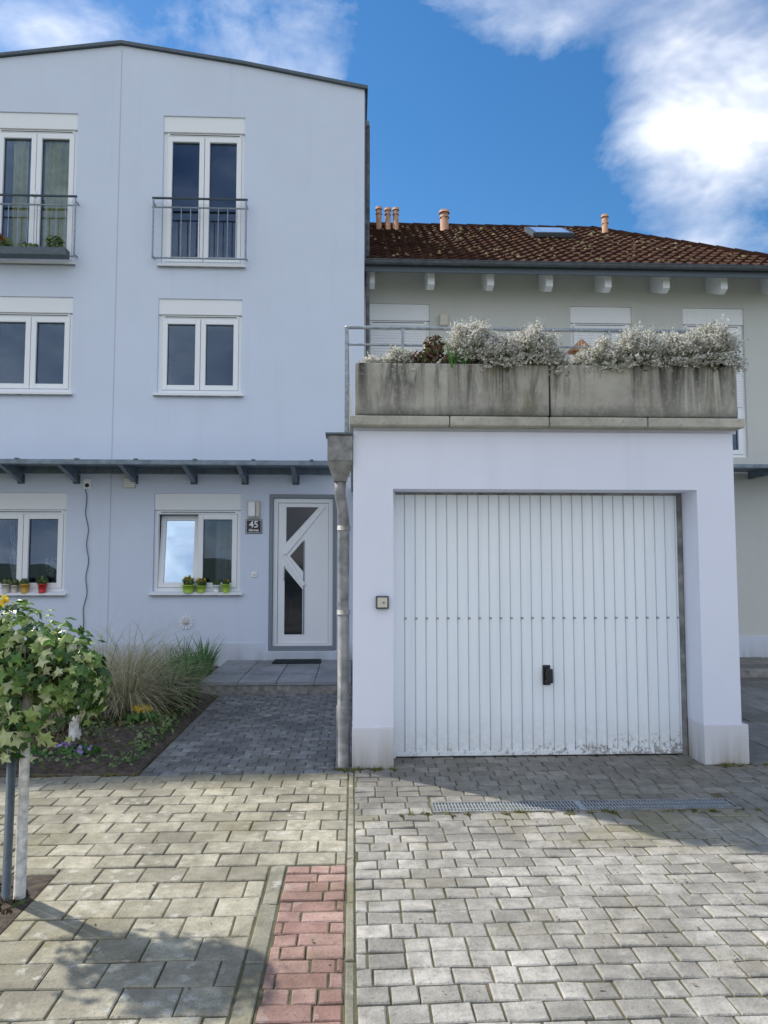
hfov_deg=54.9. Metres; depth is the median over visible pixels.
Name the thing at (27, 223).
railing left bar
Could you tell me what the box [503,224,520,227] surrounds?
ridge cap
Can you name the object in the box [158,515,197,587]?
tilted sash
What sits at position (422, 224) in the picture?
ridge cap
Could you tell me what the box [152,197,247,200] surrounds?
railing right rail
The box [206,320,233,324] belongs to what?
sash top
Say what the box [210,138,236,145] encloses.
top right sash
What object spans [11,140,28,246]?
curtain
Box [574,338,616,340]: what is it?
slat
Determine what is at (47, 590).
frame bottom
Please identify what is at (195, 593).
sill edge
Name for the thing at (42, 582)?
flower pot
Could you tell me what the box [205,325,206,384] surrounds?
gasket
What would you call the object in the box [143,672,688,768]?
ground
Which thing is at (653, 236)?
hip cap
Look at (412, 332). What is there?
slat
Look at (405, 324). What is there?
slat
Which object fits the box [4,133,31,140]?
top left sash
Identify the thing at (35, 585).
sash bottom
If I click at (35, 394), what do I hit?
sill drip
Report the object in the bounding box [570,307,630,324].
door shutter box
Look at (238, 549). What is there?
frame
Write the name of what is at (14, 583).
flower pot
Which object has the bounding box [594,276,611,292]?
rafter
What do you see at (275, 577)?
door frame
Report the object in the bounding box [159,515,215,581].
room
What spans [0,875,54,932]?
tree pit
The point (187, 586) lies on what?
flower pot
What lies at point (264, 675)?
entrance landing
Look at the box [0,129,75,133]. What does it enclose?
top left shutter lip
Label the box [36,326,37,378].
gasket
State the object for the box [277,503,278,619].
door gap
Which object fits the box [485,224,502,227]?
ridge cap
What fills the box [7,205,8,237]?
railing left bar
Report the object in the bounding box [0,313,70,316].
shutter lip
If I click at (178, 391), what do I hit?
frame bottom
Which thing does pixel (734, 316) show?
door shutter box
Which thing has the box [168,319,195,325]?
sash top
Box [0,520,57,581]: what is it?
window
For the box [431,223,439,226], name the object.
ridge cap
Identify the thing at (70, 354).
frame
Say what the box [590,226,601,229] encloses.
hip cap
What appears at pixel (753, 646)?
plinth
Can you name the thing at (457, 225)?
ridge cap
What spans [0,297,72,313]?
shutter box
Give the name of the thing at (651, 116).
sky
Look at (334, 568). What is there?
door surround
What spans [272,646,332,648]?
door surround bottom
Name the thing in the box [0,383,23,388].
sash bottom
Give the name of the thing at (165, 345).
sash
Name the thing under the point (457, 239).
roof moss
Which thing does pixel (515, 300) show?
wall
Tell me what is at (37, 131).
top left shutter gap
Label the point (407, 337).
slat
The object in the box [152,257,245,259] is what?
railing right bottom rail
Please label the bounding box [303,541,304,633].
door glass trim
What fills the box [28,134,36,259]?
top left sash
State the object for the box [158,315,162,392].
frame
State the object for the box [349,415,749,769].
garage
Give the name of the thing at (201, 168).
top right sash
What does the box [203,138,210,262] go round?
top right sash
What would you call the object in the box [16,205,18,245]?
railing left bar
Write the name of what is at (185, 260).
top right sash bottom
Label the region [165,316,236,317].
shutter gap
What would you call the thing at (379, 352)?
slat
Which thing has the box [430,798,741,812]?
drain grate
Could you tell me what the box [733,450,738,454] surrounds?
door sash bottom
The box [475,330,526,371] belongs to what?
heather bush
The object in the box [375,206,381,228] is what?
chimney pipe
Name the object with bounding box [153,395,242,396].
sill drip
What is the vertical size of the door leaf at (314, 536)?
2.074 m
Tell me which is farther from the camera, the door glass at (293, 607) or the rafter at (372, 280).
the rafter at (372, 280)
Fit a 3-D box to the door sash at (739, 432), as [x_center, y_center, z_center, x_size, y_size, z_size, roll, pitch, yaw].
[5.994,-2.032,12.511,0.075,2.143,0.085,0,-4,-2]
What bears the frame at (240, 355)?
attached to the facade
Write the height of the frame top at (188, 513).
0.055 m
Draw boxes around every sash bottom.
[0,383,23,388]
[29,583,55,587]
[35,384,62,388]
[166,385,193,389]
[170,257,197,262]
[205,385,232,390]
[205,583,230,587]
[208,260,234,262]
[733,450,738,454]
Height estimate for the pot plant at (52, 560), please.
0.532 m
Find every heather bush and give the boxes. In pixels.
[359,351,385,362]
[379,343,418,372]
[441,316,500,363]
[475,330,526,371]
[510,316,568,365]
[543,345,572,375]
[569,348,597,372]
[576,333,633,372]
[610,322,669,371]
[657,327,708,368]
[682,314,749,375]
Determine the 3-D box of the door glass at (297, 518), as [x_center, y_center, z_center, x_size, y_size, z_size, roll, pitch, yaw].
[-1.217,0.191,11.038,0.478,0.529,0.006,0,-4,-2]
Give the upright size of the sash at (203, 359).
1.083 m
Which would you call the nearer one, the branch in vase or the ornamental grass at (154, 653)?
the ornamental grass at (154, 653)
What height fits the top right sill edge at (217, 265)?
0.035 m
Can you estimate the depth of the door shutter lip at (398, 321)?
12.31 m
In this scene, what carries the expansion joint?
attached to the facade
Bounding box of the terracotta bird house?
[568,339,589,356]
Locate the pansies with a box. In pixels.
[6,742,101,756]
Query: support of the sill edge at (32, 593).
attached to the low left sill
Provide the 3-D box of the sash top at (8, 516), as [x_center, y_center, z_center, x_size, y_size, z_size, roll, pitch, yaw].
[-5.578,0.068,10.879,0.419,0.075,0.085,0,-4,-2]
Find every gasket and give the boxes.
[2,139,5,235]
[28,519,30,578]
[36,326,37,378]
[40,140,43,244]
[167,325,168,384]
[172,143,173,211]
[203,520,204,577]
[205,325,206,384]
[209,144,210,239]
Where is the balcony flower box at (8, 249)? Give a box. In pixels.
[0,233,69,258]
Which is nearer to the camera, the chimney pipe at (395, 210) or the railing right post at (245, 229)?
the railing right post at (245, 229)
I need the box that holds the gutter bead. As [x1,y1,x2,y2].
[366,258,767,265]
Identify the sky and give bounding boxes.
[0,0,767,253]
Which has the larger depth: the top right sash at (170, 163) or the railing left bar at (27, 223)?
the top right sash at (170, 163)
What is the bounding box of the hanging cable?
[79,489,88,644]
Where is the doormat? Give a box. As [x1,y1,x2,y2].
[272,659,320,663]
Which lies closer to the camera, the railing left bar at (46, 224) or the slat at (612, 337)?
the railing left bar at (46, 224)
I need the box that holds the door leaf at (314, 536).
[277,503,328,642]
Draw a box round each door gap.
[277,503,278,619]
[328,521,328,564]
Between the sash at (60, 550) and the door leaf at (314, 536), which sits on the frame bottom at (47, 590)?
the sash at (60, 550)
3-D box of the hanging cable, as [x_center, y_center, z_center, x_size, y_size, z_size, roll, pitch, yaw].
[-4.362,0.814,10.778,0.112,2.302,0.012,0,-4,-2]
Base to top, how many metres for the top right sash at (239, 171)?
1.963 m
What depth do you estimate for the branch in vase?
11.05 m
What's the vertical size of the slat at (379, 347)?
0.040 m
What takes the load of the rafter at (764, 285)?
attached to the wall
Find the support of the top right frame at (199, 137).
attached to the facade
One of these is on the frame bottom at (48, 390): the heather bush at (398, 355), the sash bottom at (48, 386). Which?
the sash bottom at (48, 386)
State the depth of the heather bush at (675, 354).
5.85 m
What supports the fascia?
attached to the roof tiles
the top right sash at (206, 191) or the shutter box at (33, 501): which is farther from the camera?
the top right sash at (206, 191)
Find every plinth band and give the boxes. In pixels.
[67,643,263,666]
[349,643,352,671]
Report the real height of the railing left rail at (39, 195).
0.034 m
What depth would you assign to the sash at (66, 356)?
11.04 m
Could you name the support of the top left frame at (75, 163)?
attached to the facade
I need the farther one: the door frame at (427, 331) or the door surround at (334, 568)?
the door frame at (427, 331)
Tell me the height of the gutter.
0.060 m
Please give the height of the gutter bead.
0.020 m
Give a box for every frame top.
[0,316,70,317]
[0,513,63,513]
[159,513,237,514]
[163,318,238,319]
[278,498,328,502]
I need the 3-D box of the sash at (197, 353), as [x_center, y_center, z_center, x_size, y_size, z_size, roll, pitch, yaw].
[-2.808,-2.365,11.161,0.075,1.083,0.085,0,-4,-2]
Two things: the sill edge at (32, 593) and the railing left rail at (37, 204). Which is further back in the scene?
the railing left rail at (37, 204)
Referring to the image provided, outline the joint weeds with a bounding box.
[0,761,767,817]
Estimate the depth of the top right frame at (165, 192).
11.28 m
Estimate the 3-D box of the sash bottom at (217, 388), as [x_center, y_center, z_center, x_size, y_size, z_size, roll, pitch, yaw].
[-2.481,-1.861,11.141,0.414,0.075,0.085,0,-4,-2]
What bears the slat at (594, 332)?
on the slat at (587, 334)
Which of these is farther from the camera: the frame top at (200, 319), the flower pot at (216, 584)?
the frame top at (200, 319)
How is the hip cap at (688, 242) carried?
attached to the roof tiles
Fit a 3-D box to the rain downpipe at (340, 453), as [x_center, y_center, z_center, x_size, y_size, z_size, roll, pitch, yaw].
[-0.349,0.665,5.718,0.215,2.550,0.230,0,-4,-2]
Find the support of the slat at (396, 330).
on the slat at (412, 332)
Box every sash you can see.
[0,133,6,234]
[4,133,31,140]
[16,514,23,587]
[22,514,30,578]
[24,317,31,388]
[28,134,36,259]
[29,317,38,388]
[34,134,43,259]
[42,134,69,141]
[56,514,63,587]
[63,318,70,388]
[66,134,74,260]
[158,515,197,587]
[161,319,168,389]
[165,137,173,261]
[173,137,199,144]
[194,319,200,390]
[197,514,203,585]
[198,138,204,262]
[200,319,205,390]
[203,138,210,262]
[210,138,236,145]
[231,515,237,587]
[233,320,238,390]
[235,138,241,262]
[736,407,743,454]
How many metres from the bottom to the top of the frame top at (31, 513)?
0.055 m
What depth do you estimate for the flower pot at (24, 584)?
10.68 m
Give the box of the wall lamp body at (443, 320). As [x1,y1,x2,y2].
[439,314,447,326]
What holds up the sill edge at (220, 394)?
attached to the middle right sill
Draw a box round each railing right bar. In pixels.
[161,208,162,256]
[171,208,172,256]
[180,208,181,256]
[189,208,190,256]
[199,209,199,257]
[208,209,209,257]
[217,209,218,257]
[227,209,227,257]
[236,211,236,257]
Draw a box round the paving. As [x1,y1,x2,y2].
[0,657,767,1023]
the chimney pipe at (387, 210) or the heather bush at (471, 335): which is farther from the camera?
the chimney pipe at (387, 210)
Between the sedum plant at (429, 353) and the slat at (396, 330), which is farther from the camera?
the slat at (396, 330)
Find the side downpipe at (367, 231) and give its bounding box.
[366,125,369,355]
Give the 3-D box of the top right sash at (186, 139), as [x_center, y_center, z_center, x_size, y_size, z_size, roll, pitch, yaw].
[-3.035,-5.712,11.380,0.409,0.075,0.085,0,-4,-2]
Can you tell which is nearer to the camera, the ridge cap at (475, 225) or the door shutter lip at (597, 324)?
the door shutter lip at (597, 324)
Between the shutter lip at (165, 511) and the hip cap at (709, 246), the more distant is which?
the hip cap at (709, 246)
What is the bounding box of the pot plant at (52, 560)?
[45,558,56,581]
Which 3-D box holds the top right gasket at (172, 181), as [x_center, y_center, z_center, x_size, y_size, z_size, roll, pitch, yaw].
[-3.236,-4.771,11.306,0.008,1.813,0.006,0,-4,-2]
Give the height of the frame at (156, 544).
1.197 m
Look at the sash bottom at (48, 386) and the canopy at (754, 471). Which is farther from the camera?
the canopy at (754, 471)
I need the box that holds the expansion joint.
[107,54,121,642]
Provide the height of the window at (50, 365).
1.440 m
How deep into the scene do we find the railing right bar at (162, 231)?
11.05 m
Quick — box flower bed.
[0,666,218,776]
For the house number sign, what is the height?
0.210 m
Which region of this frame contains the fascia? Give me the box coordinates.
[365,264,767,278]
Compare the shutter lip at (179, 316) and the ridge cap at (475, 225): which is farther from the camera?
the ridge cap at (475, 225)
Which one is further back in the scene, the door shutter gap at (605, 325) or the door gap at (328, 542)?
the door shutter gap at (605, 325)
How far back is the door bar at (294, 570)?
10.97 m
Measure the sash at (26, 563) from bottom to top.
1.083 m
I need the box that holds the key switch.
[376,596,388,608]
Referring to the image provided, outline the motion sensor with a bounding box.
[83,479,91,488]
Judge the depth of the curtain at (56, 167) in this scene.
11.30 m
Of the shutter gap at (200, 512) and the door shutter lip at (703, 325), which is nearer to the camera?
the shutter gap at (200, 512)
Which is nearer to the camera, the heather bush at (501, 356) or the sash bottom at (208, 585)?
the heather bush at (501, 356)
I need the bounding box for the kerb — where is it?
[740,669,767,677]
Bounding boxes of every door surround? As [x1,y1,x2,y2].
[268,494,273,649]
[333,494,336,649]
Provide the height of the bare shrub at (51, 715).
0.721 m
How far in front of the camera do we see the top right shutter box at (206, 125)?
11.35 m
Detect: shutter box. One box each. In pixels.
[0,112,77,131]
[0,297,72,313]
[0,493,66,509]
[155,493,240,510]
[159,299,241,316]
[164,116,244,135]
[370,304,428,321]
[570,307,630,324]
[683,308,742,325]
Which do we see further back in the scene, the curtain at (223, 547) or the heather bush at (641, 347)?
the curtain at (223, 547)
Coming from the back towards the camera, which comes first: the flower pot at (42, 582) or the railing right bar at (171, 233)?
the railing right bar at (171, 233)
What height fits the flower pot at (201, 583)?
0.223 m
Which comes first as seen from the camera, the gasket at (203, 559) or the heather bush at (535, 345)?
the heather bush at (535, 345)
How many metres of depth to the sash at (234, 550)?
10.94 m
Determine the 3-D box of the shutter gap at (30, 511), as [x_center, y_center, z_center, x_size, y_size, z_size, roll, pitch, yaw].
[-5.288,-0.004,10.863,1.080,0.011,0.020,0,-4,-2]
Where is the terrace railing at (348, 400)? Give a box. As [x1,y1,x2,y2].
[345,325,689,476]
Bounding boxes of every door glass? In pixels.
[284,569,301,633]
[286,507,317,541]
[290,542,302,570]
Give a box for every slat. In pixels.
[370,323,425,325]
[370,329,425,330]
[370,330,425,333]
[370,333,425,335]
[370,336,425,338]
[370,338,424,341]
[370,341,422,343]
[370,346,422,348]
[370,349,423,351]
[370,351,418,353]
[573,325,627,328]
[574,332,623,333]
[574,333,622,335]
[574,336,620,338]
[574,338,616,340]
[574,341,616,343]
[579,328,610,328]
[686,327,739,329]
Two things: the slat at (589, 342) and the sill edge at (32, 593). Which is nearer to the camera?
the sill edge at (32, 593)
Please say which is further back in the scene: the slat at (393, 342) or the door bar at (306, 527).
the slat at (393, 342)
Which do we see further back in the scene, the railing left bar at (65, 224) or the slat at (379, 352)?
the slat at (379, 352)
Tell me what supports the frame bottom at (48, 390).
on the facade
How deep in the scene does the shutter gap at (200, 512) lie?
10.96 m
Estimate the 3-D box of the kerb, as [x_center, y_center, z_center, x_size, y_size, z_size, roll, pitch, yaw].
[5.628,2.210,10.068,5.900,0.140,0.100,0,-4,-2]
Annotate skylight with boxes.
[524,227,574,237]
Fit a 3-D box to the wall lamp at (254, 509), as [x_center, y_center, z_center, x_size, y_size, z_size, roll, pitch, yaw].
[-1.922,-0.038,10.911,0.190,0.260,0.089,0,-4,-2]
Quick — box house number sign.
[246,519,261,533]
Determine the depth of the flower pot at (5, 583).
10.67 m
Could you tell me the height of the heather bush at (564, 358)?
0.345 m
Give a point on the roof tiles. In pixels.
(520, 245)
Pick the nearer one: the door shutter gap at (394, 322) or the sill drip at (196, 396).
the sill drip at (196, 396)
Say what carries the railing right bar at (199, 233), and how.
on the railing right bottom rail at (198, 258)
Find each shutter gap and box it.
[0,314,67,315]
[0,511,60,511]
[2,130,72,132]
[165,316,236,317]
[166,512,234,512]
[170,134,239,136]
[372,322,417,322]
[585,325,625,325]
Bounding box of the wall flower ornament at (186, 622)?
[178,615,192,629]
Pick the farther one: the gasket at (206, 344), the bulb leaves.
the gasket at (206, 344)
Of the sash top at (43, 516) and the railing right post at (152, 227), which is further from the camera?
the railing right post at (152, 227)
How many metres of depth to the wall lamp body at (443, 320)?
12.20 m
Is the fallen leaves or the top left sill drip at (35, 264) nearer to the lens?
the fallen leaves
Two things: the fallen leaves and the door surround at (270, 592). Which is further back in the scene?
the door surround at (270, 592)
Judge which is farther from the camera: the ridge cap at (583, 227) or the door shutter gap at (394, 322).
the ridge cap at (583, 227)
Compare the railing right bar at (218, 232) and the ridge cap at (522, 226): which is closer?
the railing right bar at (218, 232)
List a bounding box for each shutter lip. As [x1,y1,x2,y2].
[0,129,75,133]
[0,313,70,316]
[0,510,63,512]
[158,510,237,513]
[162,315,238,318]
[168,133,241,137]
[370,321,425,322]
[572,324,627,325]
[685,325,739,327]
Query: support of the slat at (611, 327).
on the slat at (594, 328)
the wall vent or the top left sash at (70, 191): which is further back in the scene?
the top left sash at (70, 191)
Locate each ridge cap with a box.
[398,222,412,225]
[413,223,430,226]
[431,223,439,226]
[449,223,466,226]
[467,224,484,227]
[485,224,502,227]
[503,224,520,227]
[521,225,538,227]
[556,225,574,228]
[574,226,589,229]
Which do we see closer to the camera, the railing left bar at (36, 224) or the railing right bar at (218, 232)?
the railing left bar at (36, 224)
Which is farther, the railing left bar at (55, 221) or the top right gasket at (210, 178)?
the top right gasket at (210, 178)
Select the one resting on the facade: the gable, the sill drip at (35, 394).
the gable
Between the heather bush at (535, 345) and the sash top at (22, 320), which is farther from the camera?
the sash top at (22, 320)
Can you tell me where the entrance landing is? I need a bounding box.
[200,649,351,694]
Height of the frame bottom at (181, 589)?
0.055 m
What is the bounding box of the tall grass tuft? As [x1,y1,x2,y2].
[450,305,740,358]
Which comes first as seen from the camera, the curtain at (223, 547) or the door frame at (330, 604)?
the door frame at (330, 604)
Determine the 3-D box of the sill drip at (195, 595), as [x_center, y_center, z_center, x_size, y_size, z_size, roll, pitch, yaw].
[-2.752,1.219,10.795,1.350,0.012,0.022,0,-4,-2]
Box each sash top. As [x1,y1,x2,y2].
[0,317,25,323]
[0,514,17,518]
[29,514,57,518]
[37,317,64,322]
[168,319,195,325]
[203,514,231,519]
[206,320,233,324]
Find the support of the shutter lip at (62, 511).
attached to the frame top at (31, 513)
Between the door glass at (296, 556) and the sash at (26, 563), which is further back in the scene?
the door glass at (296, 556)
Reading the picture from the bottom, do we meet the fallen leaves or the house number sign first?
the fallen leaves
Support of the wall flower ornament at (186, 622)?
attached to the facade
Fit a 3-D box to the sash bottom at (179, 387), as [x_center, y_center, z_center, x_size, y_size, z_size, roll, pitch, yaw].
[-3.053,-1.863,11.117,0.414,0.075,0.085,0,-4,-2]
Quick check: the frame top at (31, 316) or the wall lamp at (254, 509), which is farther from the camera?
the frame top at (31, 316)
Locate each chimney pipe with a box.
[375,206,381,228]
[384,207,390,228]
[392,207,398,229]
[439,209,449,229]
[601,214,608,232]
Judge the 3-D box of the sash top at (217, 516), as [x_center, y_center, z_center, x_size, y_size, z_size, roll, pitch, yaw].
[-2.466,0.076,11.009,0.424,0.075,0.085,0,-4,-2]
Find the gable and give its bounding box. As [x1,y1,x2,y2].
[0,46,364,93]
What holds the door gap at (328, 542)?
attached to the door leaf at (314, 536)
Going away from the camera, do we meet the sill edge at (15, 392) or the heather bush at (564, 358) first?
the heather bush at (564, 358)
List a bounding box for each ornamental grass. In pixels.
[0,614,254,728]
[19,616,234,707]
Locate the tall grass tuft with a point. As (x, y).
(608, 328)
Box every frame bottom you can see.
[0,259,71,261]
[0,389,67,391]
[0,588,61,591]
[157,588,236,591]
[161,390,237,392]
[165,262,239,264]
[277,643,327,645]
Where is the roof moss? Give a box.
[370,226,745,261]
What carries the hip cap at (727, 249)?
attached to the roof tiles
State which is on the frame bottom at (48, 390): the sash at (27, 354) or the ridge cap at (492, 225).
the sash at (27, 354)
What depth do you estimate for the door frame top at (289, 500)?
11.04 m
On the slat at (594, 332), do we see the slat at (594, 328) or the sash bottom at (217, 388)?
the slat at (594, 328)
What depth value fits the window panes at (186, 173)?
11.96 m
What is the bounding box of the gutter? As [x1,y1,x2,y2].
[364,259,767,270]
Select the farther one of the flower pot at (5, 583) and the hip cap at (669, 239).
the hip cap at (669, 239)
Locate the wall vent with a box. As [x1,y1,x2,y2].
[123,477,135,487]
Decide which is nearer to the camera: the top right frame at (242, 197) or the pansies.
the pansies
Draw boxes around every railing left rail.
[0,194,76,197]
[0,203,76,205]
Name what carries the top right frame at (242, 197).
attached to the facade
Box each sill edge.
[0,261,74,263]
[0,391,71,393]
[0,593,64,594]
[149,593,241,594]
[153,393,242,395]
[157,263,245,266]
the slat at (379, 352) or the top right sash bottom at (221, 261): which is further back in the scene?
the slat at (379, 352)
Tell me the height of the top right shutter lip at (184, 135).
0.044 m
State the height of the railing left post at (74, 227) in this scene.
0.920 m
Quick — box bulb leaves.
[443,342,470,367]
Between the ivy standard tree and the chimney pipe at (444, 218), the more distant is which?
the chimney pipe at (444, 218)
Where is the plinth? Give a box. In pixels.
[739,635,767,656]
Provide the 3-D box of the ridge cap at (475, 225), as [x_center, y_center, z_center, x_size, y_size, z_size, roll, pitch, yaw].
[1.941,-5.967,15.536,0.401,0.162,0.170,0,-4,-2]
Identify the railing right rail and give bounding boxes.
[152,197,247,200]
[152,206,247,209]
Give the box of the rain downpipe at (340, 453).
[325,432,352,767]
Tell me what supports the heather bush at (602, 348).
in the concrete planter box at (667, 392)
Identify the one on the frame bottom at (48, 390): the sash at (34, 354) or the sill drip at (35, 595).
the sash at (34, 354)
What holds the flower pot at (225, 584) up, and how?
on the low right sill
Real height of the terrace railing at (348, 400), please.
0.936 m
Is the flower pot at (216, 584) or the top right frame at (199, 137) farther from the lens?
the top right frame at (199, 137)
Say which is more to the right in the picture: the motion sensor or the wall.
the wall
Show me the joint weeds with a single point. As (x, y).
(725, 765)
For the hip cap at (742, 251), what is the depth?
12.92 m
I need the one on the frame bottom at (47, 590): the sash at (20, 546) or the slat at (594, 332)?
the sash at (20, 546)
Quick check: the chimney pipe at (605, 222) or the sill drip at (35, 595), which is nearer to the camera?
the sill drip at (35, 595)
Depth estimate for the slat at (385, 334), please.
12.27 m
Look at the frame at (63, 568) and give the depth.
10.85 m
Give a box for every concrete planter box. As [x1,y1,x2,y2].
[355,363,548,417]
[548,365,737,418]
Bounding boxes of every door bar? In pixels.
[283,506,324,554]
[283,554,305,585]
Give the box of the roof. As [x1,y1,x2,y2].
[0,40,367,120]
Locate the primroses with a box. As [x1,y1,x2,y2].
[123,704,161,722]
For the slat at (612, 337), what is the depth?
12.41 m
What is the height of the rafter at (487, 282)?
0.550 m
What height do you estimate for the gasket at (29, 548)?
0.933 m
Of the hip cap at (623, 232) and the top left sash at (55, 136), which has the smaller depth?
the top left sash at (55, 136)
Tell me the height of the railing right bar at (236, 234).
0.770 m
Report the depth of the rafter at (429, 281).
11.81 m
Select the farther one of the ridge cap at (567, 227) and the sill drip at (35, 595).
the ridge cap at (567, 227)
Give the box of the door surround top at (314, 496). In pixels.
[273,494,332,498]
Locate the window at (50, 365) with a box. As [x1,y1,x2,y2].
[0,323,64,383]
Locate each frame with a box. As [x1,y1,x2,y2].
[0,132,74,134]
[62,510,65,591]
[68,314,72,391]
[72,131,77,261]
[153,511,159,591]
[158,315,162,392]
[162,134,167,262]
[168,136,241,138]
[237,511,240,591]
[238,317,241,392]
[240,135,244,264]
[272,498,277,645]
[328,499,332,645]
[426,322,428,339]
[571,324,572,362]
[740,326,746,456]
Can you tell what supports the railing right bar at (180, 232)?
on the railing right bottom rail at (198, 258)
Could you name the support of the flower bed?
on the paving
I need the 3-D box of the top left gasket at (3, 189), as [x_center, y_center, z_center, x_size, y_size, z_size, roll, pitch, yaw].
[-5.763,-4.778,11.200,0.008,1.813,0.006,0,-4,-2]
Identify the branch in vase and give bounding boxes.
[9,525,17,579]
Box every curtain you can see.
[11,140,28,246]
[43,141,69,246]
[215,520,231,581]
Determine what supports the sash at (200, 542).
on the frame bottom at (181, 589)
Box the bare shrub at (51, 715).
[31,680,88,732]
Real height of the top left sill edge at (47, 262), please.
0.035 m
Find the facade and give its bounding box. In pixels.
[0,84,364,649]
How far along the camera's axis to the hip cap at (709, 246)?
13.48 m
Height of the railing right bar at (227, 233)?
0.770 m
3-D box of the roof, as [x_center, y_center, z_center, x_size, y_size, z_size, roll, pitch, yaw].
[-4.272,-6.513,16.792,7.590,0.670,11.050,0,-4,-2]
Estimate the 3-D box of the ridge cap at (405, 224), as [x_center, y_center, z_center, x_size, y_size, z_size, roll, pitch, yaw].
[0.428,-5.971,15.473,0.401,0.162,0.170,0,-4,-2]
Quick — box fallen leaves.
[49,768,740,1022]
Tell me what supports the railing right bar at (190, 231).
on the railing right bottom rail at (198, 258)
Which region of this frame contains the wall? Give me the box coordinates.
[364,267,767,635]
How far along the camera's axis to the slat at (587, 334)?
12.41 m
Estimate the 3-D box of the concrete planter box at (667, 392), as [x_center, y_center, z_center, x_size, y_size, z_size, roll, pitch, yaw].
[2.048,-0.930,6.061,1.497,0.430,0.455,0,-4,-2]
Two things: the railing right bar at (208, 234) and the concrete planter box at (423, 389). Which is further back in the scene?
the railing right bar at (208, 234)
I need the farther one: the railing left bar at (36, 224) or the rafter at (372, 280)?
the rafter at (372, 280)
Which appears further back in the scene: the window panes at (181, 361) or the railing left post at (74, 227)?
the window panes at (181, 361)
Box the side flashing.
[364,93,365,262]
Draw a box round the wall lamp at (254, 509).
[247,501,260,517]
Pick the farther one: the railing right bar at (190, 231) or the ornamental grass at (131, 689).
the railing right bar at (190, 231)
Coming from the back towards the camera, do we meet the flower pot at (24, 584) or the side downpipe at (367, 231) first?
the side downpipe at (367, 231)
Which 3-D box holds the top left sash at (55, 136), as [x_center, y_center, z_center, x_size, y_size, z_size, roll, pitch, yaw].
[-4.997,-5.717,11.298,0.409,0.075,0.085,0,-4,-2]
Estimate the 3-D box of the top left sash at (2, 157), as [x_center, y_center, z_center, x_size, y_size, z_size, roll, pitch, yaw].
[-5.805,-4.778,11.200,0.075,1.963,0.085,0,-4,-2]
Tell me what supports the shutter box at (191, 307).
attached to the facade
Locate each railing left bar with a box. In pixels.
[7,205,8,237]
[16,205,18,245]
[26,205,27,242]
[36,205,37,243]
[45,205,46,244]
[55,206,56,238]
[64,206,65,246]
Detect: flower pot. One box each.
[1,578,10,592]
[10,579,19,592]
[20,578,29,592]
[36,576,48,592]
[181,575,195,592]
[195,577,206,592]
[212,580,220,592]
[221,579,230,592]
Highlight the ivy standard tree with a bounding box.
[0,595,114,900]
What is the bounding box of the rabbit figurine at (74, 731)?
[68,706,82,740]
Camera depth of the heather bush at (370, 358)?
5.82 m
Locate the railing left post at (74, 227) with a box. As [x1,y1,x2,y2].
[73,197,76,256]
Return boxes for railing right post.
[151,198,154,257]
[245,200,246,258]
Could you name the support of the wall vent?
attached to the facade
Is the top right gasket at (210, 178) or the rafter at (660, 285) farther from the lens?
the rafter at (660, 285)
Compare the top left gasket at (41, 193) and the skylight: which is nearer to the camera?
the top left gasket at (41, 193)
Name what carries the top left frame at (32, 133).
attached to the facade
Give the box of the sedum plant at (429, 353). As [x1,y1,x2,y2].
[368,334,461,363]
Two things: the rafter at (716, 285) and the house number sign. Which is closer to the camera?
the house number sign
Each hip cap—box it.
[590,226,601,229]
[617,230,631,234]
[631,232,647,237]
[646,235,663,239]
[662,237,679,242]
[678,240,696,245]
[695,242,714,248]
[713,245,733,251]
[732,248,752,255]
[751,251,767,257]
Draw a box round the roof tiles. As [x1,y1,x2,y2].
[366,224,767,264]
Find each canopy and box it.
[0,457,330,484]
[733,464,767,478]
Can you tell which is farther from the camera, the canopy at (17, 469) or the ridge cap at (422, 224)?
the ridge cap at (422, 224)
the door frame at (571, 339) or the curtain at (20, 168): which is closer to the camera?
the curtain at (20, 168)
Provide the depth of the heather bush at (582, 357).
5.87 m
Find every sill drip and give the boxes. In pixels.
[0,263,75,265]
[0,394,71,394]
[0,595,65,595]
[149,595,241,595]
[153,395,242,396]
[157,266,245,267]
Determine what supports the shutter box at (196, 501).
attached to the facade
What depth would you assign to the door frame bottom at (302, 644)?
10.90 m
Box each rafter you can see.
[370,272,374,288]
[425,273,434,289]
[481,274,493,290]
[538,275,552,291]
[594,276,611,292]
[650,277,669,293]
[705,277,727,293]
[760,278,767,294]
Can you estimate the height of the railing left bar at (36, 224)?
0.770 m
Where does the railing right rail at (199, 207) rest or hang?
attached to the railing right post at (245, 229)
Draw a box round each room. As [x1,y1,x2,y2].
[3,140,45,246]
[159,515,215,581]
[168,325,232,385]
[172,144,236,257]
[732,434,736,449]
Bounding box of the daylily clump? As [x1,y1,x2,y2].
[142,632,225,703]
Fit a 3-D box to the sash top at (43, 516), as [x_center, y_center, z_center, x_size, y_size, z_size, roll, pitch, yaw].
[-5.002,0.069,10.903,0.419,0.075,0.085,0,-4,-2]
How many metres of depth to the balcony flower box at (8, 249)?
10.78 m

